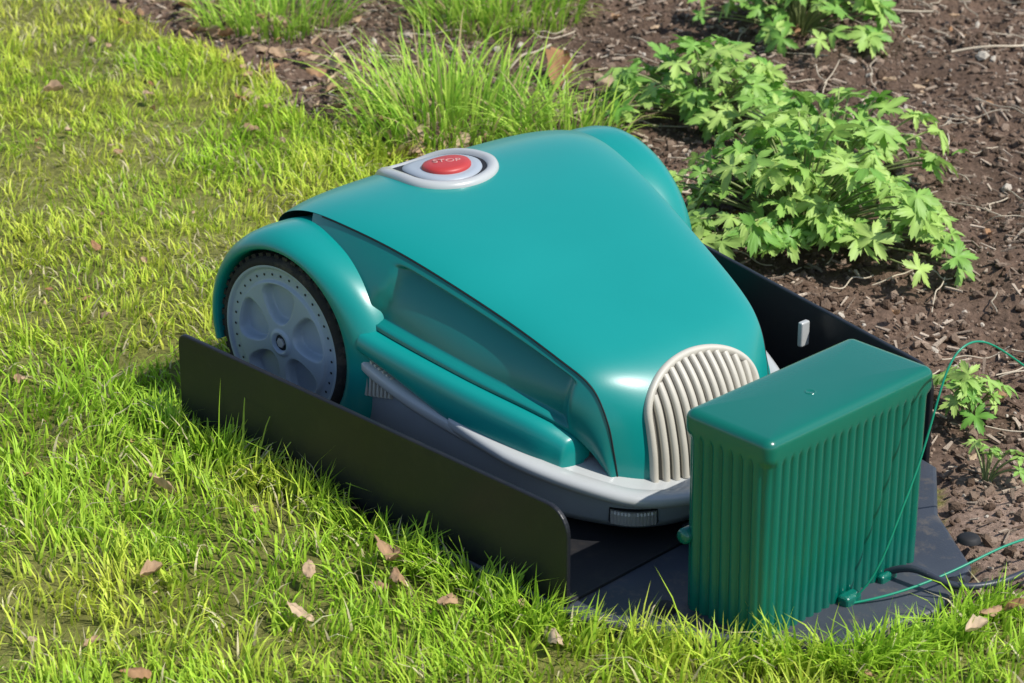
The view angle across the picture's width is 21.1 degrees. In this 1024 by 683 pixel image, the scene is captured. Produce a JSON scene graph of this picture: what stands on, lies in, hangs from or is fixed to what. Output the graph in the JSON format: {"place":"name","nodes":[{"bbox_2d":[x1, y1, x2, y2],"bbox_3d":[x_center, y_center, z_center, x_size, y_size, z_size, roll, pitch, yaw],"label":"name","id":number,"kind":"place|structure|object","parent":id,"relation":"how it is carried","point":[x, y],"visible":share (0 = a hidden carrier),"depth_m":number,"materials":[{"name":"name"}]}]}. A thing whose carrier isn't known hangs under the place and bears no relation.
{"place":"outdoors","nodes":[
{"label":"outdoors","id":0,"kind":"place"},
{"bbox_2d":[0,0,1023,682],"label":"ground","id":1,"kind":"structure","parent":0,"point":[970,304],"depth_m":3.51,"materials":[{"name":"soil"}]},
{"bbox_2d":[151,0,376,44],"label":"grass clump","id":2,"kind":"object","parent":1,"relation":"on","point":[244,14],"visible":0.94,"depth_m":4.42,"materials":[{"name":"green plant"}]},
{"bbox_2d":[262,7,611,156],"bbox_3d":[-0.085,-0.368,3.962,0.509,0.176,0.505,-21,31,-39],"label":"grass clump","id":3,"kind":"object","parent":1,"relation":"on","point":[451,95],"visible":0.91,"depth_m":3.99,"materials":[{"name":"green plant"}]},
{"bbox_2d":[373,0,599,43],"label":"grass clump","id":4,"kind":"object","parent":1,"relation":"on","point":[498,8],"visible":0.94,"depth_m":4.42,"materials":[{"name":"green plant"}]},
{"bbox_2d":[0,0,1023,682],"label":"lawn grass","id":5,"kind":"structure","parent":1,"relation":"on","point":[900,646],"depth_m":2.88,"materials":[{"name":"green plant"}]},
{"bbox_2d":[11,0,1023,681],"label":"fallen leaves","id":6,"kind":"object","parent":1,"relation":"on","point":[385,548],"visible":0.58,"depth_m":3.98,"materials":[{"name":"brown plant"}]},
{"bbox_2d":[434,62,667,138],"bbox_3d":[0.066,-0.323,3.917,0.346,0.134,0.359,-21,31,-39],"label":"grass clump","id":7,"kind":"object","parent":1,"relation":"on","point":[584,120],"visible":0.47,"depth_m":3.96,"materials":[{"name":"green plant"}]},
{"bbox_2d":[108,0,1023,603],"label":"soil clods","id":8,"kind":"object","parent":1,"relation":"on","point":[954,338],"visible":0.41,"depth_m":4.04,"materials":[{"name":"brown soil"}]},
{"bbox_2d":[112,0,1023,598],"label":"bark chips","id":9,"kind":"object","parent":1,"relation":"on","point":[956,200],"visible":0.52,"depth_m":4.09,"materials":[{"name":"wood"}]},
{"bbox_2d":[178,243,980,657],"bbox_3d":[0.163,0.085,2.994,0.660,0.133,0.855,-21,31,-39],"label":"charging dock","id":10,"kind":"object","parent":1,"relation":"on","point":[474,509],"visible":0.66,"depth_m":2.81,"materials":[{"name":"plastic"}]},
{"bbox_2d":[212,126,779,527],"bbox_3d":[0.068,-0.036,3.054,0.548,0.262,0.645,-20,31,-37],"label":"robotic lawn mower","id":11,"kind":"object","parent":10,"relation":"on","point":[566,322],"visible":0.89,"depth_m":2.93,"materials":[{"name":"teal plastic"}]},
{"bbox_2d":[677,339,932,643],"bbox_3d":[0.293,0.145,2.697,0.255,0.221,0.122,-22,32,-40],"label":"ribbed charger box","id":12,"kind":"object","parent":10,"relation":"on","point":[802,471],"visible":1,"depth_m":2.64,"materials":[{"name":"green plastic"}]},
{"bbox_2d":[269,0,1023,431],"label":"dry twigs","id":13,"kind":"object","parent":1,"relation":"on","point":[823,92],"visible":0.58,"depth_m":4.17,"materials":[{"name":"brown wood"}]},
{"bbox_2d":[595,34,790,143],"bbox_3d":[0.272,-0.382,4.018,0.289,0.136,0.350,-1,24,-3],"label":"geranium plant","id":14,"kind":"object","parent":1,"relation":"on","point":[752,87],"visible":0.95,"depth_m":3.98,"materials":[{"name":"green plant"}]},
{"bbox_2d":[687,0,901,58],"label":"geranium plant","id":15,"kind":"object","parent":1,"relation":"on","point":[774,33],"visible":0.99,"depth_m":4.34,"materials":[{"name":"green plant"}]},
{"bbox_2d":[669,108,977,288],"bbox_3d":[0.375,-0.221,3.590,0.399,0.189,0.444,-2,24,-5],"label":"geranium plant","id":16,"kind":"object","parent":1,"relation":"on","point":[802,213],"visible":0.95,"depth_m":3.50,"materials":[{"name":"green plant"}]},
{"bbox_2d":[712,87,969,217],"bbox_3d":[0.427,-0.269,3.751,0.348,0.146,0.348,-21,31,-39],"label":"geranium plant","id":17,"kind":"object","parent":1,"relation":"on","point":[881,136],"visible":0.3,"depth_m":3.74,"materials":[{"name":"green plant"}]},
{"bbox_2d":[854,340,1023,603],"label":"boundary wire","id":18,"kind":"object","parent":1,"relation":"on","point":[907,495],"visible":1,"depth_m":2.69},
{"bbox_2d":[884,565,1023,589],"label":"power cable","id":19,"kind":"object","parent":1,"relation":"on","point":[923,572],"visible":0.98,"depth_m":2.72,"materials":[{"name":"plastic"}]},
{"bbox_2d":[932,360,1018,435],"bbox_3d":[0.508,0.055,3.105,0.105,0.080,0.129,-21,31,-39],"label":"geranium plant","id":20,"kind":"object","parent":1,"relation":"on","point":[971,390],"visible":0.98,"depth_m":3.07,"materials":[{"name":"green plant"}]},
{"bbox_2d":[963,436,1023,482],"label":"geranium plant","id":21,"kind":"object","parent":1,"relation":"on","point":[978,443],"visible":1,"depth_m":2.96,"materials":[{"name":"green plant"}]}
]}

